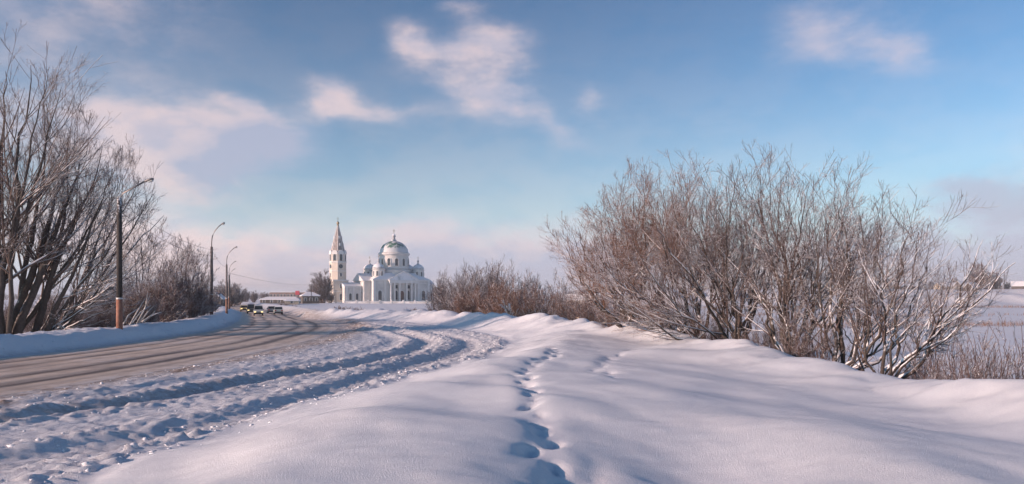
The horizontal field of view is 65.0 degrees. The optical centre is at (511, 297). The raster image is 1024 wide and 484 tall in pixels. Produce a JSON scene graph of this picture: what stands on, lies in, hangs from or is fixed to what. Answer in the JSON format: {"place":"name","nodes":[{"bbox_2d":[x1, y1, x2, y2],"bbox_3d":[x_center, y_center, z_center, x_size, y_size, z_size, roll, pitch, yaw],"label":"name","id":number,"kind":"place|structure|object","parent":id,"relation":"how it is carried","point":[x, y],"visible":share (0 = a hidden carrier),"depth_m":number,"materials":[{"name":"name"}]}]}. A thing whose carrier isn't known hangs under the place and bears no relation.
{"place":"outdoors","nodes":[
{"label":"outdoors","id":0,"kind":"place"},
{"bbox_2d":[0,305,337,394],"bbox_3d":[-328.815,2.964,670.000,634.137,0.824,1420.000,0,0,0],"label":"road","id":1,"kind":"structure","parent":0,"point":[248,333],"depth_m":37.32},
{"bbox_2d":[240,305,246,310],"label":"passenger car","id":2,"kind":"object","parent":1,"relation":"on","point":[243,307],"visible":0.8,"depth_m":189.05,"materials":[{"name":"yellow paint"}]},
{"bbox_2d":[247,304,254,313],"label":"minivan","id":3,"kind":"object","parent":1,"relation":"on","point":[250,307],"visible":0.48,"depth_m":164.46,"materials":[{"name":"paint"}]},
{"bbox_2d":[253,305,263,315],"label":"minivan","id":4,"kind":"object","parent":1,"relation":"on","point":[258,309],"visible":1,"depth_m":144.55,"materials":[{"name":"white paint"}]},
{"bbox_2d":[267,306,274,312],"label":"passenger car","id":5,"kind":"object","parent":1,"relation":"on","point":[270,308],"visible":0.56,"depth_m":166.38,"materials":[{"name":"grey paint"}]},
{"bbox_2d":[273,307,282,313],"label":"passenger car","id":6,"kind":"object","parent":1,"relation":"on","point":[277,309],"visible":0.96,"depth_m":156.23,"materials":[{"name":"paint"}]},
{"bbox_2d":[0,289,1023,483],"bbox_3d":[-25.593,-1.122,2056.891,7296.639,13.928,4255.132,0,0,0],"label":"ground","id":7,"kind":"structure","parent":0,"point":[541,398],"depth_m":13.50,"materials":[{"name":"white snow"}]},
{"bbox_2d":[3,300,29,332],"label":"scrub bush","id":8,"kind":"object","parent":7,"relation":"on","point":[6,312],"visible":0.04,"depth_m":59.51,"materials":[{"name":"plant"}]},
{"bbox_2d":[23,304,61,332],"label":"scrub bush","id":9,"kind":"object","parent":7,"relation":"on","point":[28,327],"visible":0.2,"depth_m":57.51,"materials":[{"name":"plant"}]},
{"bbox_2d":[32,287,74,316],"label":"scrub bush","id":10,"kind":"object","parent":7,"relation":"on","point":[50,302],"visible":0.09,"depth_m":79.67,"materials":[{"name":"plant"}]},
{"bbox_2d":[0,19,117,333],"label":"bare tree","id":11,"kind":"object","parent":7,"relation":"on","point":[8,250],"visible":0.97,"depth_m":49.74,"materials":[{"name":"brown plant"}]},
{"bbox_2d":[0,85,129,334],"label":"bare tree","id":12,"kind":"object","parent":7,"relation":"on","point":[22,318],"visible":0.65,"depth_m":52.14,"materials":[{"name":"brown plant"}]},
{"bbox_2d":[46,302,96,327],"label":"scrub bush","id":13,"kind":"object","parent":7,"relation":"on","point":[76,319],"visible":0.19,"depth_m":56.89,"materials":[{"name":"brown plant"}]},
{"bbox_2d":[0,89,153,331],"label":"bare tree","id":14,"kind":"object","parent":7,"relation":"on","point":[45,298],"visible":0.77,"depth_m":51.97,"materials":[{"name":"brown plant"}]},
{"bbox_2d":[59,286,106,322],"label":"scrub bush","id":15,"kind":"object","parent":7,"relation":"on","point":[89,310],"visible":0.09,"depth_m":77.38,"materials":[{"name":"brown plant"}]},
{"bbox_2d":[40,238,166,330],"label":"bare tree","id":16,"kind":"object","parent":7,"relation":"on","point":[59,325],"visible":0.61,"depth_m":53.63,"materials":[{"name":"brown plant"}]},
{"bbox_2d":[57,138,150,323],"bbox_3d":[-29.368,-4.258,57.236,6.256,14.906,5.605,0,0,0],"label":"bare tree","id":17,"kind":"object","parent":7,"relation":"on","point":[104,230],"visible":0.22,"depth_m":57.74,"materials":[{"name":"brown plant"}]},
{"bbox_2d":[83,301,125,327],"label":"scrub bush","id":18,"kind":"object","parent":7,"relation":"on","point":[102,318],"visible":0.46,"depth_m":59.73,"materials":[{"name":"brown plant"}]},
{"bbox_2d":[54,134,166,324],"bbox_3d":[-27.475,-4.354,55.632,9.420,15.111,7.140,0,0,0],"label":"bare tree","id":19,"kind":"object","parent":7,"relation":"on","point":[139,213],"visible":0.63,"depth_m":55.53,"materials":[{"name":"brown plant"}]},
{"bbox_2d":[93,271,144,324],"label":"scrub bush","id":20,"kind":"object","parent":7,"relation":"on","point":[110,304],"visible":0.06,"depth_m":78.60,"materials":[{"name":"brown plant"}]},
{"bbox_2d":[116,178,153,329],"bbox_3d":[-22.945,-2.482,48.892,2.379,9.626,0.382,0,0,6],"label":"street lamp","id":21,"kind":"object","parent":7,"relation":"on","point":[119,305],"visible":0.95,"depth_m":48.87,"materials":[{"name":"grey metal"}]},
{"bbox_2d":[107,281,167,325],"bbox_3d":[-28.916,0.510,61.928,4.480,4.316,3.973,0,0,-9],"label":"scrub bush","id":22,"kind":"object","parent":7,"relation":"on","point":[129,308],"visible":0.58,"depth_m":61.79,"materials":[{"name":"brown plant"}]},
{"bbox_2d":[123,293,160,324],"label":"bent shrub","id":23,"kind":"object","parent":7,"relation":"on","point":[142,320],"visible":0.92,"depth_m":57.01,"materials":[{"name":"plant"}]},
{"bbox_2d":[106,216,190,301],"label":"bare tree","id":24,"kind":"object","parent":7,"relation":"on","point":[149,264],"visible":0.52,"depth_m":73.77,"materials":[{"name":"brown plant"}]},
{"bbox_2d":[125,265,191,321],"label":"scrub bush","id":25,"kind":"object","parent":7,"relation":"on","point":[167,299],"visible":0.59,"depth_m":67.44,"materials":[{"name":"brown plant"}]},
{"bbox_2d":[147,235,215,297],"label":"bare tree","id":26,"kind":"object","parent":7,"relation":"on","point":[187,256],"visible":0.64,"depth_m":82.14,"materials":[{"name":"brown plant"}]},
{"bbox_2d":[156,259,213,321],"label":"scrub bush","id":27,"kind":"object","parent":7,"relation":"on","point":[193,308],"visible":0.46,"depth_m":76.06,"materials":[{"name":"brown plant"}]},
{"bbox_2d":[178,254,218,296],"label":"bare tree","id":28,"kind":"object","parent":7,"relation":"on","point":[205,275],"visible":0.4,"depth_m":91.45,"materials":[{"name":"brown plant"}]},
{"bbox_2d":[189,278,215,315],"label":"scrub bush","id":29,"kind":"object","parent":7,"relation":"on","point":[209,304],"visible":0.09,"depth_m":83.82,"materials":[{"name":"brown plant"}]},
{"bbox_2d":[203,285,223,311],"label":"bare tree","id":30,"kind":"object","parent":7,"relation":"on","point":[216,297],"visible":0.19,"depth_m":130.65,"materials":[{"name":"plant"}]},
{"bbox_2d":[210,222,224,314],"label":"street lamp","id":31,"kind":"object","parent":7,"relation":"on","point":[211,269],"visible":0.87,"depth_m":84.88,"materials":[{"name":"metal"}]},
{"bbox_2d":[215,291,225,305],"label":"cottage","id":32,"kind":"structure","parent":7,"relation":"on","point":[222,297],"depth_m":261.07,"materials":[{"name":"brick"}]},
{"bbox_2d":[213,279,230,294],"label":"bare tree","id":33,"kind":"object","parent":7,"relation":"on","point":[221,283],"visible":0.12,"depth_m":284.97,"materials":[{"name":"brown plant"}]},
{"bbox_2d":[220,282,241,305],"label":"bare tree","id":34,"kind":"object","parent":7,"relation":"on","point":[234,293],"visible":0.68,"depth_m":269.30,"materials":[{"name":"brown plant"}]},
{"bbox_2d":[225,246,236,313],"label":"street lamp","id":35,"kind":"object","parent":7,"relation":"on","point":[226,304],"visible":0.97,"depth_m":119.89,"materials":[{"name":"metal"}]},
{"bbox_2d":[228,261,235,308],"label":"street lamp","id":36,"kind":"object","parent":7,"relation":"on","point":[229,289],"visible":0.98,"depth_m":164.89,"materials":[{"name":"metal"}]},
{"bbox_2d":[232,282,246,304],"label":"bare tree","id":37,"kind":"object","parent":7,"relation":"on","point":[241,299],"visible":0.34,"depth_m":299.69,"materials":[{"name":"plant"}]},
{"bbox_2d":[242,288,250,301],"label":"bare tree","id":38,"kind":"object","parent":7,"relation":"on","point":[247,295],"visible":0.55,"depth_m":379.56,"materials":[{"name":"plant"}]},
{"bbox_2d":[250,291,257,301],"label":"bare tree","id":39,"kind":"object","parent":7,"relation":"on","point":[253,297],"visible":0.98,"depth_m":418.92,"materials":[{"name":"plant"}]},
{"bbox_2d":[3,311,505,482],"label":"snow clods","id":40,"kind":"object","parent":7,"relation":"on","point":[133,444],"visible":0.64,"depth_m":20.55,"materials":[{"name":"white snow"}]},
{"bbox_2d":[259,297,300,303],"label":"garage row","id":41,"kind":"object","parent":7,"relation":"on","point":[274,300],"visible":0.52,"depth_m":347.00,"materials":[{"name":"white"}]},
{"bbox_2d":[269,291,305,297],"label":"long building","id":42,"kind":"structure","parent":7,"relation":"on","point":[286,294],"depth_m":593.95,"materials":[{"name":"brick"}]},
{"bbox_2d":[283,299,300,304],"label":"shed","id":43,"kind":"structure","parent":7,"relation":"on","point":[294,301],"depth_m":298.08,"materials":[{"name":"white"}]},
{"bbox_2d":[300,290,320,303],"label":"cottage","id":44,"kind":"structure","parent":7,"relation":"on","point":[306,298],"depth_m":326.45,"materials":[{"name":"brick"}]},
{"bbox_2d":[308,270,333,302],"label":"bare tree","id":45,"kind":"object","parent":7,"relation":"on","point":[324,284],"visible":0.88,"depth_m":342.59,"materials":[{"name":"grey plant"}]},
{"bbox_2d":[327,290,334,302],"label":"bare tree","id":46,"kind":"object","parent":7,"relation":"on","point":[331,298],"visible":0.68,"depth_m":349.26,"materials":[{"name":"brown plant"}]},
{"bbox_2d":[327,221,348,302],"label":"bell tower","id":47,"kind":"structure","parent":7,"relation":"on","point":[337,257],"depth_m":383.96,"materials":[{"name":"white paint"}]},
{"bbox_2d":[341,234,433,302],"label":"church","id":48,"kind":"structure","parent":7,"relation":"on","point":[393,274],"depth_m":391.95,"materials":[{"name":"white paint"}]},
{"bbox_2d":[377,290,382,299],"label":"window","id":49,"kind":"structure","parent":48,"relation":"in","point":[379,294],"depth_m":385.83,"materials":[{"name":"grey glass"}]},
{"bbox_2d":[401,290,404,300],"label":"door","id":50,"kind":"structure","parent":48,"relation":"in","point":[402,292],"depth_m":392.63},
{"bbox_2d":[421,290,425,299],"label":"window","id":51,"kind":"structure","parent":48,"relation":"in","point":[423,292],"depth_m":399.10,"materials":[{"name":"grey glass"}]},
{"bbox_2d":[344,300,431,303],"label":"churchyard wall","id":52,"kind":"structure","parent":7,"relation":"on","point":[387,302],"depth_m":329.80,"materials":[{"name":"white paint"}]},
{"bbox_2d":[434,280,450,301],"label":"bare tree","id":53,"kind":"object","parent":7,"relation":"on","point":[442,288],"visible":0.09,"depth_m":299.82,"materials":[{"name":"brown plant"}]},
{"bbox_2d":[423,267,465,310],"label":"scrub bush","id":54,"kind":"object","parent":7,"relation":"on","point":[433,304],"visible":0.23,"depth_m":100.45,"materials":[{"name":"brown plant"}]},
{"bbox_2d":[430,258,495,311],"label":"scrub bush","id":55,"kind":"object","parent":7,"relation":"on","point":[462,284],"visible":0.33,"depth_m":87.63,"materials":[{"name":"brown plant"}]},
{"bbox_2d":[450,282,490,312],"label":"scrub bush","id":56,"kind":"object","parent":7,"relation":"on","point":[461,306],"visible":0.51,"depth_m":81.61,"materials":[{"name":"brown plant"}]},
{"bbox_2d":[457,258,516,310],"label":"scrub bush","id":57,"kind":"object","parent":7,"relation":"on","point":[486,278],"visible":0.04,"depth_m":94.58,"materials":[{"name":"brown plant"}]},
{"bbox_2d":[475,276,522,315],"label":"scrub bush","id":58,"kind":"object","parent":7,"relation":"on","point":[500,304],"visible":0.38,"depth_m":77.24,"materials":[{"name":"brown plant"}]},
{"bbox_2d":[478,255,536,308],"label":"scrub bush","id":59,"kind":"object","parent":7,"relation":"on","point":[492,278],"visible":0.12,"depth_m":89.51,"materials":[{"name":"brown plant"}]},
{"bbox_2d":[4,282,1010,299],"bbox_3d":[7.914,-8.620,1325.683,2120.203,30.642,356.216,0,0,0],"label":"distant wood","id":60,"kind":"object","parent":7,"relation":"on","point":[39,295],"visible":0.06,"depth_m":1243.51,"materials":[{"name":"plant"}]},
{"bbox_2d":[501,300,517,316],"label":"dead sapling","id":61,"kind":"object","parent":7,"relation":"on","point":[504,307],"visible":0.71,"depth_m":69.88,"materials":[{"name":"plant"}]},
{"bbox_2d":[468,269,551,312],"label":"scrub bush","id":62,"kind":"object","parent":7,"relation":"on","point":[501,288],"visible":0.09,"depth_m":83.64,"materials":[{"name":"brown plant"}]},
{"bbox_2d":[503,269,550,311],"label":"scrub bush","id":63,"kind":"object","parent":7,"relation":"on","point":[539,287],"visible":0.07,"depth_m":91.58,"materials":[{"name":"brown plant"}]},
{"bbox_2d":[500,272,557,316],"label":"scrub bush","id":64,"kind":"object","parent":7,"relation":"on","point":[525,301],"visible":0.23,"depth_m":77.67,"materials":[{"name":"brown plant"}]},
{"bbox_2d":[513,285,567,316],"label":"scrub bush","id":65,"kind":"object","parent":7,"relation":"on","point":[544,310],"visible":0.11,"depth_m":69.95,"materials":[{"name":"brown plant"}]},
{"bbox_2d":[533,288,583,318],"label":"scrub bush","id":66,"kind":"object","parent":7,"relation":"on","point":[552,302],"visible":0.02,"depth_m":73.59,"materials":[{"name":"brown plant"}]},
{"bbox_2d":[544,267,573,313],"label":"bush","id":67,"kind":"object","parent":7,"relation":"on","point":[562,290],"visible":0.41,"depth_m":140.59,"materials":[{"name":"brown plant"}]},
{"bbox_2d":[550,286,584,319],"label":"scrub bush","id":68,"kind":"object","parent":7,"relation":"on","point":[561,312],"visible":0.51,"depth_m":52.66,"materials":[{"name":"brown plant"}]},
{"bbox_2d":[566,293,583,301],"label":"village house","id":69,"kind":"structure","parent":7,"relation":"on","point":[574,298],"depth_m":636.85,"materials":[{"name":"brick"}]},
{"bbox_2d":[564,287,611,322],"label":"scrub bush","id":70,"kind":"object","parent":7,"relation":"on","point":[586,310],"visible":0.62,"depth_m":46.80,"materials":[{"name":"brown plant"}]},
{"bbox_2d":[587,288,644,327],"bbox_3d":[5.389,0.480,40.991,2.849,2.693,2.784,0,0,-22],"label":"scrub bush","id":71,"kind":"object","parent":7,"relation":"on","point":[608,318],"visible":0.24,"depth_m":41.01,"materials":[{"name":"brown plant"}]},
{"bbox_2d":[536,156,705,327],"bbox_3d":[5.207,-2.632,37.776,8.187,8.091,6.973,0,0,0],"label":"willow tree","id":72,"kind":"object","parent":7,"relation":"on","point":[598,304],"visible":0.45,"depth_m":37.45,"materials":[{"name":"brown plant"}]},
{"bbox_2d":[626,301,664,329],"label":"scrub bush","id":73,"kind":"object","parent":7,"relation":"on","point":[644,316],"visible":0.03,"depth_m":40.73,"materials":[{"name":"brown plant"}]},
{"bbox_2d":[555,148,785,338],"bbox_3d":[6.276,-2.204,34.061,9.728,9.006,6.754,0,0,-11],"label":"willow tree","id":74,"kind":"object","parent":7,"relation":"on","point":[681,255],"visible":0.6,"depth_m":33.65,"materials":[{"name":"brown plant"}]},
{"bbox_2d":[645,292,701,334],"bbox_3d":[7.295,0.852,35.945,2.823,2.582,2.660,0,0,-2],"label":"scrub bush","id":75,"kind":"object","parent":7,"relation":"on","point":[667,305],"visible":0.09,"depth_m":36.10,"materials":[{"name":"brown plant"}]},
{"bbox_2d":[583,142,823,341],"bbox_3d":[7.441,-1.612,30.521,9.628,8.900,6.949,0,0,0],"label":"willow tree","id":76,"kind":"object","parent":7,"relation":"on","point":[725,283],"visible":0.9,"depth_m":30.40,"materials":[{"name":"brown plant"}]},
{"bbox_2d":[685,304,734,339],"bbox_3d":[8.248,1.185,32.889,2.503,2.430,2.657,0,0,-18],"label":"scrub bush","id":77,"kind":"object","parent":7,"relation":"on","point":[713,329],"visible":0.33,"depth_m":32.81,"materials":[{"name":"plant"}]},
{"bbox_2d":[729,310,801,348],"bbox_3d":[9.318,1.503,29.992,2.657,2.430,2.503,0,0,-33],"label":"scrub bush","id":78,"kind":"object","parent":7,"relation":"on","point":[767,343],"visible":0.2,"depth_m":29.64,"materials":[{"name":"brown plant"}]},
{"bbox_2d":[567,304,1023,327],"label":"dry reeds","id":79,"kind":"object","parent":7,"relation":"on","point":[997,322],"visible":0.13,"depth_m":164.28,"materials":[{"name":"brown plant"}]},
{"bbox_2d":[698,137,917,356],"bbox_3d":[10.425,-1.462,28.462,7.295,8.430,7.119,0,0,0],"label":"willow tree","id":80,"kind":"object","parent":7,"relation":"on","point":[787,279],"visible":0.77,"depth_m":28.14,"materials":[{"name":"brown plant"}]},
{"bbox_2d":[775,310,852,363],"bbox_3d":[9.999,1.517,26.565,2.503,2.430,2.657,0,0,26],"label":"scrub bush","id":81,"kind":"object","parent":7,"relation":"on","point":[799,350],"visible":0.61,"depth_m":26.32,"materials":[{"name":"brown plant"}]},
{"bbox_2d":[769,151,999,370],"bbox_3d":[11.406,-0.897,25.898,7.129,7.777,5.902,0,0,-43],"label":"willow tree","id":82,"kind":"object","parent":7,"relation":"on","point":[843,290],"visible":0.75,"depth_m":25.89,"materials":[{"name":"brown plant"}]},
{"bbox_2d":[894,281,916,289],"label":"village house","id":83,"kind":"structure","parent":7,"relation":"on","point":[905,284],"depth_m":727.14,"materials":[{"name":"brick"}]},
{"bbox_2d":[880,359,951,379],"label":"scrub bush","id":84,"kind":"object","parent":7,"relation":"on","point":[913,376],"visible":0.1,"depth_m":22.66,"materials":[{"name":"brown plant"}]},
{"bbox_2d":[829,212,1021,378],"bbox_3d":[11.255,0.160,22.495,5.729,5.331,3.469,0,0,0],"label":"willow tree","id":85,"kind":"object","parent":7,"relation":"on","point":[903,362],"visible":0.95,"depth_m":22.28,"materials":[{"name":"brown plant"}]},
{"bbox_2d":[871,312,983,379],"bbox_3d":[12.888,2.651,25.215,3.446,4.404,3.747,0,0,39],"label":"scrub bush","id":86,"kind":"object","parent":7,"relation":"on","point":[903,353],"visible":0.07,"depth_m":25.14,"materials":[{"name":"brown plant"}]},
{"bbox_2d":[934,282,955,289],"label":"village house","id":87,"kind":"structure","parent":7,"relation":"on","point":[953,283],"depth_m":732.83,"materials":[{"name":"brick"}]},
{"bbox_2d":[896,308,1014,379],"bbox_3d":[11.810,2.170,22.054,3.008,3.844,3.270,0,0,-17],"label":"scrub bush","id":88,"kind":"object","parent":7,"relation":"on","point":[948,359],"visible":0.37,"depth_m":22.02,"materials":[{"name":"brown plant"}]},
{"bbox_2d":[953,281,968,290],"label":"village house","id":89,"kind":"structure","parent":7,"relation":"on","point":[957,283],"depth_m":724.45,"materials":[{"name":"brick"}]},
{"bbox_2d":[963,282,980,290],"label":"village house","id":90,"kind":"structure","parent":7,"relation":"on","point":[971,286],"depth_m":718.96,"materials":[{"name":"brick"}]},
{"bbox_2d":[925,313,1023,379],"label":"scrub bush","id":91,"kind":"object","parent":7,"relation":"on","point":[977,365],"visible":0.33,"depth_m":20.70,"materials":[{"name":"brown plant"}]},
{"bbox_2d":[929,312,1023,379],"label":"scrub bush","id":92,"kind":"object","parent":7,"relation":"on","point":[1017,375],"visible":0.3,"depth_m":20.48,"materials":[{"name":"brown plant"}]},
{"bbox_2d":[967,263,993,288],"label":"bare tree","id":93,"kind":"object","parent":7,"relation":"on","point":[976,267],"visible":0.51,"depth_m":731.70,"materials":[{"name":"plant"}]},
{"bbox_2d":[958,322,1023,378],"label":"scrub bush","id":94,"kind":"object","parent":7,"relation":"on","point":[1011,357],"visible":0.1,"depth_m":22.67,"materials":[{"name":"brown plant"}]},
{"bbox_2d":[987,271,1002,288],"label":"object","id":95,"kind":"object","parent":7,"relation":"on","point":[997,284],"visible":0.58,"depth_m":736.15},
{"bbox_2d":[1005,282,1010,288],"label":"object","id":96,"kind":"object","parent":7,"relation":"on","point":[1007,286],"visible":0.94,"depth_m":744.41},
{"bbox_2d":[1011,281,1023,288],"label":"village house","id":97,"kind":"structure","parent":7,"relation":"on","point":[1017,284],"depth_m":722.77,"materials":[{"name":"brick"}]},
{"bbox_2d":[0,0,1023,298],"label":"sky","id":98,"kind":"structure","parent":0,"point":[452,129],"materials":[{"name":"blue"}]}
]}

